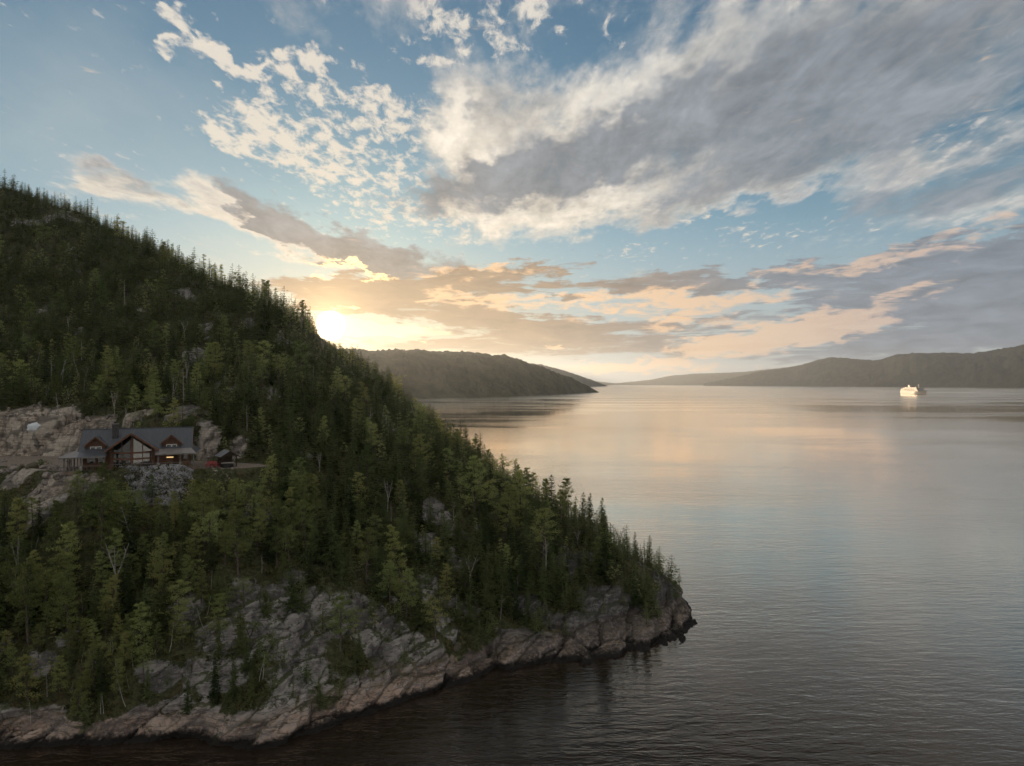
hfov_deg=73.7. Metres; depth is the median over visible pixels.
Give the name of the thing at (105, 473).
pine tree
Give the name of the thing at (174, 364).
pine tree
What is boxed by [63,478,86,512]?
pine tree
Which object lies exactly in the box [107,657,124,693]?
pine tree
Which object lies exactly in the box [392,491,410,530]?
spruce tree
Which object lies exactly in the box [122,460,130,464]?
window pane
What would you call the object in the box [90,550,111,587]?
pine tree
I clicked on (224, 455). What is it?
gazebo
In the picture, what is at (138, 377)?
spruce tree
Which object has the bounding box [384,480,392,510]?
dead tree
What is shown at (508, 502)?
pine tree
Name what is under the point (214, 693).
spruce tree
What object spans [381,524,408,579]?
pine tree
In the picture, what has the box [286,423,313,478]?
spruce tree
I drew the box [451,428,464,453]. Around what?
pine tree
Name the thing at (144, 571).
spruce tree
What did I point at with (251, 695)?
spruce tree
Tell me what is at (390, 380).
spruce tree
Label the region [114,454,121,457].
window pane
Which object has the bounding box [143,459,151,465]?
window pane
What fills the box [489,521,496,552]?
spruce tree
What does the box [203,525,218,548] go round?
pine tree
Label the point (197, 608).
birch tree
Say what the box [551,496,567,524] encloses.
pine tree
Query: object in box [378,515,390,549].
spruce tree
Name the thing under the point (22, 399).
spruce tree
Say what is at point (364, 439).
spruce tree
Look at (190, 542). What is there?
pine tree
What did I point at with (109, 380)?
pine tree
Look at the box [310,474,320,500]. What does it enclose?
pine tree
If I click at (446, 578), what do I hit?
pine tree
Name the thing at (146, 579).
spruce tree
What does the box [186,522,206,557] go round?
pine tree
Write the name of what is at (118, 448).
window pane
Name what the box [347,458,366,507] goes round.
spruce tree
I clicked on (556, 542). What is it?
spruce tree
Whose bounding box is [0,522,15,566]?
spruce tree
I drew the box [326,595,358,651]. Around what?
pine tree
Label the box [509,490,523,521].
spruce tree
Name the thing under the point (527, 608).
spruce tree
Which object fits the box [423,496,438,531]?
spruce tree
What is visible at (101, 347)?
spruce tree
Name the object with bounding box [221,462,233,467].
hot tub
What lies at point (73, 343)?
pine tree
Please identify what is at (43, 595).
pine tree
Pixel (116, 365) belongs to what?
pine tree
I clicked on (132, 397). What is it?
pine tree
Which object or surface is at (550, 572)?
spruce tree
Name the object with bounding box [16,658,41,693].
pine tree
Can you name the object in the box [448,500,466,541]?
spruce tree
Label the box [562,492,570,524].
spruce tree
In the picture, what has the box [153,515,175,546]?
pine tree
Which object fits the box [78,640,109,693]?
pine tree
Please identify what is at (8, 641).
pine tree
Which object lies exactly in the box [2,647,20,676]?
pine tree
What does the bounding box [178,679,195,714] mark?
spruce tree
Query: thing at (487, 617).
spruce tree
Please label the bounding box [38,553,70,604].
pine tree
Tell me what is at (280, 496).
pine tree
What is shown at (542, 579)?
spruce tree
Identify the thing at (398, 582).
pine tree
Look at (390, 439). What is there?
spruce tree
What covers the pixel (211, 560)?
spruce tree
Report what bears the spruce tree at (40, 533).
on the headland
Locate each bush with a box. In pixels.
[38,459,48,466]
[237,619,261,636]
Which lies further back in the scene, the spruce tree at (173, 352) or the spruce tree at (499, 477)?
the spruce tree at (173, 352)
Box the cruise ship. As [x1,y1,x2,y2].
[900,384,926,394]
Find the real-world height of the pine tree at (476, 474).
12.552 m
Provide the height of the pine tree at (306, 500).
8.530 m
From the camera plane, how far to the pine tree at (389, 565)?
110.94 m
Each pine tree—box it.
[0,234,6,256]
[0,350,10,365]
[0,486,23,523]
[0,547,22,602]
[0,565,13,605]
[0,630,15,657]
[1,497,31,549]
[1,561,52,644]
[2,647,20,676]
[3,366,32,394]
[4,654,44,707]
[5,578,25,609]
[6,359,32,397]
[7,610,25,639]
[8,540,32,573]
[9,557,45,608]
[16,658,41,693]
[17,550,46,587]
[20,497,44,533]
[22,570,60,619]
[22,623,46,652]
[31,223,53,256]
[33,570,54,614]
[38,500,73,555]
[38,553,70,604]
[39,604,56,630]
[44,573,86,640]
[45,521,81,580]
[48,655,70,695]
[50,373,66,399]
[57,564,80,597]
[63,336,81,366]
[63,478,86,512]
[66,668,93,716]
[69,469,87,490]
[71,477,120,548]
[78,618,101,644]
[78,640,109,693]
[86,268,104,294]
[86,375,108,404]
[86,619,101,645]
[87,357,117,391]
[87,596,102,614]
[89,519,115,561]
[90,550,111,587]
[93,385,111,413]
[93,579,116,624]
[93,635,116,675]
[94,462,109,493]
[94,497,110,531]
[95,574,124,627]
[100,345,112,370]
[100,479,122,513]
[101,527,127,582]
[104,353,119,374]
[107,491,130,528]
[107,503,126,535]
[107,534,122,566]
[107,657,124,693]
[109,359,136,404]
[109,615,124,641]
[110,517,125,543]
[111,345,122,364]
[111,488,146,535]
[112,601,158,655]
[115,611,137,662]
[117,553,141,579]
[117,631,131,663]
[119,482,133,504]
[123,381,141,409]
[127,384,142,411]
[133,534,159,574]
[135,645,154,681]
[136,362,154,391]
[136,499,150,525]
[140,366,161,404]
[142,371,156,399]
[143,474,160,500]
[144,320,166,356]
[145,536,184,602]
[145,560,160,588]
[146,592,167,624]
[146,622,166,656]
[148,497,166,525]
[149,379,166,422]
[149,510,167,534]
[151,572,190,616]
[152,532,173,571]
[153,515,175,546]
[155,579,192,635]
[156,241,175,269]
[160,363,174,381]
[162,397,181,426]
[163,491,181,524]
[167,359,180,384]
[167,502,181,535]
[170,514,191,546]
[173,614,192,649]
[176,554,197,595]
[180,484,205,520]
[181,484,223,550]
[184,414,198,441]
[184,537,200,568]
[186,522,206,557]
[187,363,204,391]
[189,479,207,510]
[189,509,226,561]
[192,593,232,636]
[193,569,208,604]
[195,387,212,416]
[195,479,225,526]
[197,342,223,380]
[200,342,221,379]
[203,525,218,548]
[211,512,256,576]
[215,313,230,350]
[218,527,230,554]
[220,585,237,614]
[224,478,243,512]
[224,506,236,528]
[225,479,238,505]
[227,529,243,560]
[232,576,253,606]
[236,478,268,530]
[239,509,267,552]
[241,340,258,369]
[242,340,258,364]
[252,419,265,442]
[254,362,272,388]
[254,407,267,429]
[255,340,279,379]
[258,279,270,299]
[258,280,271,303]
[258,456,277,497]
[266,525,290,567]
[269,351,287,384]
[272,490,286,518]
[274,525,297,562]
[282,480,301,496]
[282,487,300,521]
[282,499,318,553]
[282,517,296,542]
[285,468,306,490]
[287,457,308,476]
[289,499,317,540]
[291,483,309,516]
[295,300,311,328]
[298,466,310,494]
[299,473,317,502]
[303,321,313,332]
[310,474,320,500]
[316,416,330,445]
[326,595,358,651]
[327,366,343,391]
[335,374,351,403]
[343,472,368,509]
[349,527,378,582]
[349,606,364,630]
[350,398,362,425]
[350,520,362,552]
[357,381,375,417]
[361,417,377,446]
[364,421,381,456]
[365,514,383,542]
[376,562,402,606]
[381,462,394,488]
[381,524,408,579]
[383,560,396,592]
[384,568,418,619]
[388,374,406,391]
[390,575,406,610]
[393,479,413,505]
[393,518,417,566]
[407,433,436,473]
[410,403,428,425]
[413,410,430,438]
[419,593,451,642]
[431,537,443,562]
[433,417,447,445]
[436,563,455,597]
[439,448,460,480]
[446,430,462,447]
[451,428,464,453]
[452,431,466,455]
[454,461,467,487]
[455,455,487,511]
[465,471,483,506]
[475,479,499,502]
[479,449,491,476]
[483,485,504,528]
[489,456,518,505]
[492,484,524,537]
[492,553,506,584]
[499,543,513,574]
[511,470,534,520]
[511,554,521,583]
[519,467,537,494]
[521,486,532,506]
[522,474,535,498]
[527,499,542,527]
[528,472,539,497]
[530,507,558,558]
[538,478,553,505]
[539,502,553,530]
[542,499,555,517]
[548,478,574,518]
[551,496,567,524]
[555,489,569,516]
[590,527,615,571]
[670,580,680,601]
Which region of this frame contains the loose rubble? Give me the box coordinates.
[0,402,249,490]
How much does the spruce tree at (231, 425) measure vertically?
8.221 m
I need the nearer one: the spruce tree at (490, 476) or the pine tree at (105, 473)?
the pine tree at (105, 473)
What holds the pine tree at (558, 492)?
on the headland
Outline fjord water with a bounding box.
[0,385,1023,765]
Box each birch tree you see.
[7,535,24,563]
[15,533,29,549]
[23,699,36,722]
[36,343,46,363]
[54,357,71,380]
[76,337,87,359]
[96,691,109,713]
[104,631,117,653]
[107,652,125,674]
[110,502,140,548]
[110,675,126,706]
[128,404,140,424]
[130,490,143,509]
[166,619,181,651]
[169,371,182,395]
[192,359,206,380]
[192,605,204,627]
[202,498,225,538]
[206,594,214,613]
[215,505,223,523]
[255,651,270,680]
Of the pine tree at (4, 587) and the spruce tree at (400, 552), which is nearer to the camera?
the pine tree at (4, 587)
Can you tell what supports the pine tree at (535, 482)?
on the headland
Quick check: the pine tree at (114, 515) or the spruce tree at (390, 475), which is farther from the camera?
the spruce tree at (390, 475)
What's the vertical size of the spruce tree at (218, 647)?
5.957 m
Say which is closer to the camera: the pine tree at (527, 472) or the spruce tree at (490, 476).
the spruce tree at (490, 476)
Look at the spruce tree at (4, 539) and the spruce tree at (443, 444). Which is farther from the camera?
the spruce tree at (443, 444)
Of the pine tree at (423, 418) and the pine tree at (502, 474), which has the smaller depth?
the pine tree at (502, 474)
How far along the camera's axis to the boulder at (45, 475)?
119.74 m
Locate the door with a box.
[173,455,177,463]
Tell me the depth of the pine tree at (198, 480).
115.64 m
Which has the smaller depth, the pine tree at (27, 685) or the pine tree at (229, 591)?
the pine tree at (27, 685)
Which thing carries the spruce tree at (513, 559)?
on the headland
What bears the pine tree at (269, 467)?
on the headland
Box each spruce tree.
[0,329,10,366]
[0,493,13,543]
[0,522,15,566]
[0,563,16,618]
[2,372,20,404]
[8,369,26,402]
[10,564,40,626]
[12,371,28,404]
[23,599,40,633]
[27,536,40,566]
[30,497,47,538]
[31,309,49,344]
[33,341,54,383]
[48,336,65,367]
[49,572,76,628]
[50,543,64,586]
[51,360,66,393]
[53,352,68,384]
[56,346,65,381]
[66,519,80,562]
[79,489,99,532]
[83,480,96,517]
[83,589,103,633]
[87,347,100,380]
[89,358,108,396]
[90,648,113,701]
[94,325,107,360]
[96,531,114,580]
[104,501,147,573]
[104,555,140,622]
[108,479,132,525]
[112,371,128,403]
[119,545,138,583]
[126,577,140,612]
[127,342,139,383]
[130,349,144,397]
[131,365,142,398]
[131,578,151,625]
[136,583,150,635]
[137,550,152,586]
[139,587,167,635]
[140,364,150,400]
[141,665,153,700]
[147,361,167,397]
[147,575,183,634]
[156,353,171,390]
[160,364,176,403]
[160,517,178,559]
[161,370,169,396]
[163,335,182,367]
[171,540,193,579]
[171,552,190,591]
[176,526,188,565]
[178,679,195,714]
[182,333,195,371]
[183,369,192,401]
[201,533,219,570]
[204,331,219,370]
[207,659,221,705]
[208,388,222,424]
[211,619,224,658]
[213,307,227,345]
[224,656,242,701]
[225,402,238,439]
[227,603,252,657]
[230,376,241,408]
[235,636,253,677]
[242,382,259,416]
[245,670,257,706]
[247,656,259,690]
[248,411,269,447]
[257,581,275,618]
[258,304,273,339]
[258,397,273,430]
[258,516,280,562]
[263,292,273,325]
[264,345,277,385]
[269,425,289,472]
[269,463,289,505]
[279,471,292,510]
[279,562,303,615]
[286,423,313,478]
[299,404,310,438]
[299,518,324,563]
[303,545,320,584]
[305,470,316,512]
[312,508,336,564]
[315,509,344,568]
[316,429,327,467]
[320,516,347,565]
[321,428,331,458]
[330,542,347,578]
[332,396,342,430]
[336,356,346,389]
[337,388,352,423]
[337,466,359,526]
[337,502,348,539]
[340,362,355,397]
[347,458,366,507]
[349,416,363,454]
[353,502,364,541]
[353,626,368,666]
[354,404,365,444]
[355,419,372,457]
[356,369,368,403]
[366,542,394,599]
[367,363,381,395]
[367,383,383,424]
[376,493,394,537]
[378,370,392,407]
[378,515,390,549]
[382,368,395,396]
[383,458,394,498]
[386,421,394,453]
[387,370,396,400]
[390,559,400,593]
[391,516,411,561]
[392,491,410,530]
[394,505,413,551]
[407,581,431,631]
[409,514,421,548]
[410,482,426,515]
[411,534,426,563]
[414,492,426,527]
[420,527,432,561]
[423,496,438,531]
[429,439,437,466]
[430,405,436,432]
[431,425,444,456]
[434,462,446,493]
[439,514,459,563]
[441,429,446,451]
[443,436,450,469]
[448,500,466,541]
[451,436,466,471]
[453,547,475,603]
[456,421,465,452]
[460,522,482,580]
[462,428,473,459]
[464,470,477,499]
[465,443,478,474]
[470,554,483,587]
[472,433,484,457]
[476,433,484,464]
[480,478,491,511]
[480,578,499,627]
[481,451,497,492]
[488,542,503,572]
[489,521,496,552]
[492,567,512,611]
[494,552,509,600]
[496,467,503,498]
[499,491,510,523]
[506,519,514,553]
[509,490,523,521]
[509,541,518,572]
[512,585,521,619]
[519,590,534,627]
[526,480,535,519]
[534,565,550,602]
[537,558,548,588]
[540,530,556,571]
[544,553,557,600]
[545,476,562,519]
[547,520,560,554]
[551,547,577,607]
[553,557,568,596]
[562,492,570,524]
[573,549,584,584]
[575,497,594,545]
[577,492,585,524]
[584,517,596,549]
[585,493,596,530]
[585,498,594,526]
[594,498,607,535]
[594,525,618,582]
[597,512,612,552]
[598,522,616,568]
[601,513,613,548]
[629,571,642,606]
[631,532,639,559]
[639,565,651,605]
[645,535,654,566]
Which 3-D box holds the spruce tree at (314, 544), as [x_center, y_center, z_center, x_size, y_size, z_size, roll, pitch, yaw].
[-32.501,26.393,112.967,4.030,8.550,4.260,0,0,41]
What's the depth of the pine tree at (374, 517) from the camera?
124.81 m
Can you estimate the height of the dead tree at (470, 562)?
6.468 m
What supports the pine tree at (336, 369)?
on the headland
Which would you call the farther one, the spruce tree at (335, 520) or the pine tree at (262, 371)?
the pine tree at (262, 371)
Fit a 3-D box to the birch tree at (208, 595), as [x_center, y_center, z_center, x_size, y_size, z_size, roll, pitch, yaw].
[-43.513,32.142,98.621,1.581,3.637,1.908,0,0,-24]
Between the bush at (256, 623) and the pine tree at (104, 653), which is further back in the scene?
the bush at (256, 623)
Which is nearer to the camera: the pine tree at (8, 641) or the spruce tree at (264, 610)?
the pine tree at (8, 641)
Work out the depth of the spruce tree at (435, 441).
154.67 m
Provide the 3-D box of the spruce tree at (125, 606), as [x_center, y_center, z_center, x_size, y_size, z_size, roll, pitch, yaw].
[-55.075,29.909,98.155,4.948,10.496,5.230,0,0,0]
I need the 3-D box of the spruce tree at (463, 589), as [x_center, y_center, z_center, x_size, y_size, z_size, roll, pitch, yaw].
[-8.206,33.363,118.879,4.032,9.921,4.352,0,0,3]
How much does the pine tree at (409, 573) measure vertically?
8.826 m
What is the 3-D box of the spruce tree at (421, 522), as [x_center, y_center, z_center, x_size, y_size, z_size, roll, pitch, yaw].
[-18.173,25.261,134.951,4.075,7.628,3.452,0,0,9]
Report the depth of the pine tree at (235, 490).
117.05 m
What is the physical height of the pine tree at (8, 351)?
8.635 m
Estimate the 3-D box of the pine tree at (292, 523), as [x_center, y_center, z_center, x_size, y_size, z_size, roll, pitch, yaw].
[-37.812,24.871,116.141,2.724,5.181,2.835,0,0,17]
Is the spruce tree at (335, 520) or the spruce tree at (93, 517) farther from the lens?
the spruce tree at (335, 520)
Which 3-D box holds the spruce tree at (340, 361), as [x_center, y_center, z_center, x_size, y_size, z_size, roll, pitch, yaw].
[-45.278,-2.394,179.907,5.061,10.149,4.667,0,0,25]
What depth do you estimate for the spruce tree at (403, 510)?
127.44 m
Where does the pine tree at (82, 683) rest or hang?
on the headland
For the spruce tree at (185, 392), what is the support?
on the headland
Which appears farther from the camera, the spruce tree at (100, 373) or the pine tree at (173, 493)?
the spruce tree at (100, 373)
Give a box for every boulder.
[0,468,6,474]
[6,464,17,472]
[16,464,24,470]
[23,476,31,484]
[25,462,38,468]
[39,465,47,468]
[42,472,51,478]
[52,471,62,479]
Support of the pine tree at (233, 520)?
on the headland
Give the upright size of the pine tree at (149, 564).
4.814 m
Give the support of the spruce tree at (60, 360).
on the headland
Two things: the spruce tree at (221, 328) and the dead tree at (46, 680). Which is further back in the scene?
the spruce tree at (221, 328)
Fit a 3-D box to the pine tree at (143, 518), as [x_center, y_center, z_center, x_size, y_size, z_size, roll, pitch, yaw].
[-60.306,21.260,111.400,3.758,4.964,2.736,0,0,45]
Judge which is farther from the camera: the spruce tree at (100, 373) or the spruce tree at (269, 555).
the spruce tree at (100, 373)
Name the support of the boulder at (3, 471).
on the headland
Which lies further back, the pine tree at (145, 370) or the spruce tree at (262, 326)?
the spruce tree at (262, 326)
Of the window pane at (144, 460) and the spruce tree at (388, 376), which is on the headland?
the spruce tree at (388, 376)
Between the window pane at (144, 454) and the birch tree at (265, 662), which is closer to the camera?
the birch tree at (265, 662)
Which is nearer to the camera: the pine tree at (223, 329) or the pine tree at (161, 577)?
the pine tree at (161, 577)
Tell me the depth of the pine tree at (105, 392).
154.10 m
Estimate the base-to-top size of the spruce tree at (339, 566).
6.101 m
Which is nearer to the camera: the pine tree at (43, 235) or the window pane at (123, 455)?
the window pane at (123, 455)
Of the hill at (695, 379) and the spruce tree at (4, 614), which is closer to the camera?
the spruce tree at (4, 614)
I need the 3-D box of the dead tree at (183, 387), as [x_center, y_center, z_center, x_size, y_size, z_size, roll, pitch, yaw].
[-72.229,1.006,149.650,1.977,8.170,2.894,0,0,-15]
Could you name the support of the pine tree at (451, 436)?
on the headland
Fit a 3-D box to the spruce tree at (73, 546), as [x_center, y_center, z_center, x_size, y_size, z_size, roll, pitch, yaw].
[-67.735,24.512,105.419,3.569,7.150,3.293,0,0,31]
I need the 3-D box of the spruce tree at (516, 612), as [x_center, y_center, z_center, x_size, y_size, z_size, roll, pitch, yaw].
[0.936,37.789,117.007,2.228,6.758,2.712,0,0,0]
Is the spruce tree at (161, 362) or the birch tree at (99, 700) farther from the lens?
the spruce tree at (161, 362)
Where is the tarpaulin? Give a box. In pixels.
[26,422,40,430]
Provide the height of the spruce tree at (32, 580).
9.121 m
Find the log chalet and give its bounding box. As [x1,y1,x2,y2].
[57,422,199,481]
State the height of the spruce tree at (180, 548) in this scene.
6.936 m
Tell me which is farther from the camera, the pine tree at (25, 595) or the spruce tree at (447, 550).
the spruce tree at (447, 550)
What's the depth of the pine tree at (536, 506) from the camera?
140.98 m
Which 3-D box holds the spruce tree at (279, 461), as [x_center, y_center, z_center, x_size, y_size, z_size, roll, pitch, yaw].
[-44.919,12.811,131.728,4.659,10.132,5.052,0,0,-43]
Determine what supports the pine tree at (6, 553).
on the headland
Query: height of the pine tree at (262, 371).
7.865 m
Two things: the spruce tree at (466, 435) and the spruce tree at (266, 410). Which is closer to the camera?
the spruce tree at (266, 410)
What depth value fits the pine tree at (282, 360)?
171.42 m
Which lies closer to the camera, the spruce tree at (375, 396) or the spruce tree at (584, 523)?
the spruce tree at (584, 523)
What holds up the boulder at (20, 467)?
on the headland
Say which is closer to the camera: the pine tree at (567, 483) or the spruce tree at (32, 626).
the spruce tree at (32, 626)
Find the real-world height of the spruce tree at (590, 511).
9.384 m
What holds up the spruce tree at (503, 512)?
on the headland
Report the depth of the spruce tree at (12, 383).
160.29 m
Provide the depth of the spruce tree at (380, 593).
112.04 m
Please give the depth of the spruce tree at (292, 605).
102.14 m
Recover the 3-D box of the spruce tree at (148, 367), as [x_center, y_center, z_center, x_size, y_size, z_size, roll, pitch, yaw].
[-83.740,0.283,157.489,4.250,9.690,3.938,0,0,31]
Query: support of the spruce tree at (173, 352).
on the headland
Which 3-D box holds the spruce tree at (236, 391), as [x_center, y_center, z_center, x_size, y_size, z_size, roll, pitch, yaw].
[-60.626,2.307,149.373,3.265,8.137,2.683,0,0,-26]
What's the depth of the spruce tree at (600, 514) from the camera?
155.12 m
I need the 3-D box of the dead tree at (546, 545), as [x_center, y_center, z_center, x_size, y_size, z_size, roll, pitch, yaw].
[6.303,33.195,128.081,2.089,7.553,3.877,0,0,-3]
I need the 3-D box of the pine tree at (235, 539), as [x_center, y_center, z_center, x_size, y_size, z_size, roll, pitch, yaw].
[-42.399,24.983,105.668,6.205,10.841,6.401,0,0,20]
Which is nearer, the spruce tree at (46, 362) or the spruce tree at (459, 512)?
the spruce tree at (459, 512)
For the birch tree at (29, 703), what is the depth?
87.17 m
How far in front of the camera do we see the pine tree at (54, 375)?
158.66 m
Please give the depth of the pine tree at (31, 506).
109.76 m
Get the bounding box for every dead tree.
[43,669,51,696]
[102,544,128,596]
[111,391,119,416]
[178,370,185,402]
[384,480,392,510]
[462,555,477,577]
[543,538,548,576]
[612,525,625,552]
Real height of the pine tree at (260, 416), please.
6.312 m
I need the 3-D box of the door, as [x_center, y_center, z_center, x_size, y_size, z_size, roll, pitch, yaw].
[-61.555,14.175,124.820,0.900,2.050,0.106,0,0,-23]
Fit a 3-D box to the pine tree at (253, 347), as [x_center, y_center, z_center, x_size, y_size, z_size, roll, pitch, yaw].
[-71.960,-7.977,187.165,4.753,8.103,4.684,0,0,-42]
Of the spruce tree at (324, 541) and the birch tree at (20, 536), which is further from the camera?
the spruce tree at (324, 541)
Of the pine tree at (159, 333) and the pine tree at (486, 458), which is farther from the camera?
the pine tree at (159, 333)
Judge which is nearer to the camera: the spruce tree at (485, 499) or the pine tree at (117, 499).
the pine tree at (117, 499)
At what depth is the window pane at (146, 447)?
121.84 m
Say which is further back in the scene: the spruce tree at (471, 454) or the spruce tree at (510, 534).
the spruce tree at (471, 454)
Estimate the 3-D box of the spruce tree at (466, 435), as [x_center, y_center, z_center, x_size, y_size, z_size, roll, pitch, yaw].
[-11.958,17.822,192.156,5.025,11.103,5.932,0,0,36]
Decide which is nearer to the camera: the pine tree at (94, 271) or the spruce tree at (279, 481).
the spruce tree at (279, 481)
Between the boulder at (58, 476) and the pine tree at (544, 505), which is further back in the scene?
the pine tree at (544, 505)
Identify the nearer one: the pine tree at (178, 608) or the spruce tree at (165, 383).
the pine tree at (178, 608)
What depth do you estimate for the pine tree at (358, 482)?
129.86 m
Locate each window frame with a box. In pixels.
[86,458,95,463]
[97,458,102,463]
[183,454,187,459]
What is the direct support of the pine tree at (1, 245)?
on the headland
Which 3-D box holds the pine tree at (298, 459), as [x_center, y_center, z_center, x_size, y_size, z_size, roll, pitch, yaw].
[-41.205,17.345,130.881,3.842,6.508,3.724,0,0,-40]
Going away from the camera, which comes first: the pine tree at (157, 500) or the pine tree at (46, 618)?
the pine tree at (46, 618)
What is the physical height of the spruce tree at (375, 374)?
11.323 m
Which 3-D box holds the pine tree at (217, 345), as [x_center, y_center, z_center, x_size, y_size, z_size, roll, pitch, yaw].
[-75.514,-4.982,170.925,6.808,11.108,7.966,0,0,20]
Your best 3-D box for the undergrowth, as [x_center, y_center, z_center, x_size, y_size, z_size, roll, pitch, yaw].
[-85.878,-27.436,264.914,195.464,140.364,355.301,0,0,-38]
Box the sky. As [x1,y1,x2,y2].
[0,0,1023,382]
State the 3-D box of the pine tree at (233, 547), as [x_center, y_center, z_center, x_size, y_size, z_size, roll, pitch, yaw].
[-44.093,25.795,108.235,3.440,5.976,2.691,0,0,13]
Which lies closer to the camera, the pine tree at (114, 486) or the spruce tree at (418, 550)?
the pine tree at (114, 486)
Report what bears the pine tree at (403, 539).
on the headland
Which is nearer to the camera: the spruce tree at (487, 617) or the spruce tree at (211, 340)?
the spruce tree at (487, 617)
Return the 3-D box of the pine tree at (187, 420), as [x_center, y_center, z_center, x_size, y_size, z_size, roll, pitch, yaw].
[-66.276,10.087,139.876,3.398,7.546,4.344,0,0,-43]
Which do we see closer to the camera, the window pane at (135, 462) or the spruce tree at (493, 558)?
the window pane at (135, 462)
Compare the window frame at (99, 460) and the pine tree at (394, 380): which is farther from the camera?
the pine tree at (394, 380)
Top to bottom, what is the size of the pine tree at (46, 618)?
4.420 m
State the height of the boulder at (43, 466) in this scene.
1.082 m
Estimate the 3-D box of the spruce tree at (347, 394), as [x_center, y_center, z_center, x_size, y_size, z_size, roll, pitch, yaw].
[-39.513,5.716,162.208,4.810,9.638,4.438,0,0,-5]
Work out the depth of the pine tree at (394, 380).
267.27 m
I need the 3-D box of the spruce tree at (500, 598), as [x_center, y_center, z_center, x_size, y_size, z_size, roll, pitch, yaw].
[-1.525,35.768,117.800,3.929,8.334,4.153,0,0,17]
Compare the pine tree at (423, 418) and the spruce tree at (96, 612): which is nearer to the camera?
the spruce tree at (96, 612)
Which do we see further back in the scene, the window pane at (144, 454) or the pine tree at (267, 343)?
the pine tree at (267, 343)
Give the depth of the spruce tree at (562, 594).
123.36 m
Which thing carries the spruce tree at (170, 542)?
on the headland
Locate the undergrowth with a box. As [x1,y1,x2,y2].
[0,189,674,716]
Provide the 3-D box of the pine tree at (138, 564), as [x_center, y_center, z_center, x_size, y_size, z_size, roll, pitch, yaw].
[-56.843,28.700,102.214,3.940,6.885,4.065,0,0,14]
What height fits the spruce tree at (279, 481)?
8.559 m
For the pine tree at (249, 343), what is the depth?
184.23 m
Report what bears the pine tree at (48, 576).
on the headland
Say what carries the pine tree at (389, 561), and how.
on the headland
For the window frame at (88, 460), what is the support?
in the log chalet
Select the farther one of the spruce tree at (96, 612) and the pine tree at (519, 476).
the pine tree at (519, 476)
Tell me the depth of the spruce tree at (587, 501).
170.42 m
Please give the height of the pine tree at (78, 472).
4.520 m
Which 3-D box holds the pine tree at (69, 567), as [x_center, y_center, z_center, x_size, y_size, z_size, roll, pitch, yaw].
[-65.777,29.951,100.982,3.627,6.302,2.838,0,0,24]
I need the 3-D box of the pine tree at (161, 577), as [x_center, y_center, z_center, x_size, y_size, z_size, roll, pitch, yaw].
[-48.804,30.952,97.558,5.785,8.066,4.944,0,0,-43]
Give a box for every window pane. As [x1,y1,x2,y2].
[114,442,121,451]
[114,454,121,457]
[114,460,121,466]
[122,436,130,451]
[122,454,130,457]
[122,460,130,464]
[133,436,141,451]
[133,453,141,457]
[133,459,141,465]
[143,442,151,450]
[143,453,151,456]
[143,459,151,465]
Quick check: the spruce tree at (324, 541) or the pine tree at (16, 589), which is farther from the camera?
the spruce tree at (324, 541)
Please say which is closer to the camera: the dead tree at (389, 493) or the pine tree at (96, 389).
the dead tree at (389, 493)
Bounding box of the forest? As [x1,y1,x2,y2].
[0,170,682,733]
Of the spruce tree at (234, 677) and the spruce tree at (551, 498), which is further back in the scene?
the spruce tree at (551, 498)
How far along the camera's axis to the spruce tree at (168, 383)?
149.95 m
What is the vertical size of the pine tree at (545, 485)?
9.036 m
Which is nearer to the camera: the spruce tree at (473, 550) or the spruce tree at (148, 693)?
the spruce tree at (148, 693)
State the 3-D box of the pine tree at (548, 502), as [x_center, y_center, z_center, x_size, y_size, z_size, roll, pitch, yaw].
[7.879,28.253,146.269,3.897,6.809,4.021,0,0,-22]
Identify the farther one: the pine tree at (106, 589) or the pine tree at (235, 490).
the pine tree at (235, 490)
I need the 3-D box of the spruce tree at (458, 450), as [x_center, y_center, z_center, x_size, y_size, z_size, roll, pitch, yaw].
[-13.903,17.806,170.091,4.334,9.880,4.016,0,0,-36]
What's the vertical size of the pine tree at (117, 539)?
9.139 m
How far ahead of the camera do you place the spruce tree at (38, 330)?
199.71 m
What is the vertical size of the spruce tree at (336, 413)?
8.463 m
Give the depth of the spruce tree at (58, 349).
180.28 m
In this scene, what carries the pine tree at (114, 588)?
on the headland
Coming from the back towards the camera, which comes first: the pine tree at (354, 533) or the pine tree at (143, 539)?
the pine tree at (354, 533)
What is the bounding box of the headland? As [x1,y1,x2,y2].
[0,189,697,750]
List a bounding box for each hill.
[337,348,597,398]
[529,363,606,386]
[597,367,787,384]
[704,344,1023,387]
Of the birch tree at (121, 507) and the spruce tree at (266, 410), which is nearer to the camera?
the birch tree at (121, 507)
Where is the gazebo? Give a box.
[215,449,239,466]
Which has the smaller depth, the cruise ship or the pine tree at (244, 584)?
the pine tree at (244, 584)
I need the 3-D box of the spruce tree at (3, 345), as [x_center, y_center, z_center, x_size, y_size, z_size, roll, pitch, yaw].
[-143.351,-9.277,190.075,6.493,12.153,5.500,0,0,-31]
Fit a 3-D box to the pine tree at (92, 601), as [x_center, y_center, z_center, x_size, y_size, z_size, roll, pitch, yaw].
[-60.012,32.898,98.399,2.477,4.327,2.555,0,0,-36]
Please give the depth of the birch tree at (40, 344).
189.02 m
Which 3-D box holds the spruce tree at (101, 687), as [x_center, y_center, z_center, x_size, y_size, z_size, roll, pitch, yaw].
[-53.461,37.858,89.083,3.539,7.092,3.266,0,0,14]

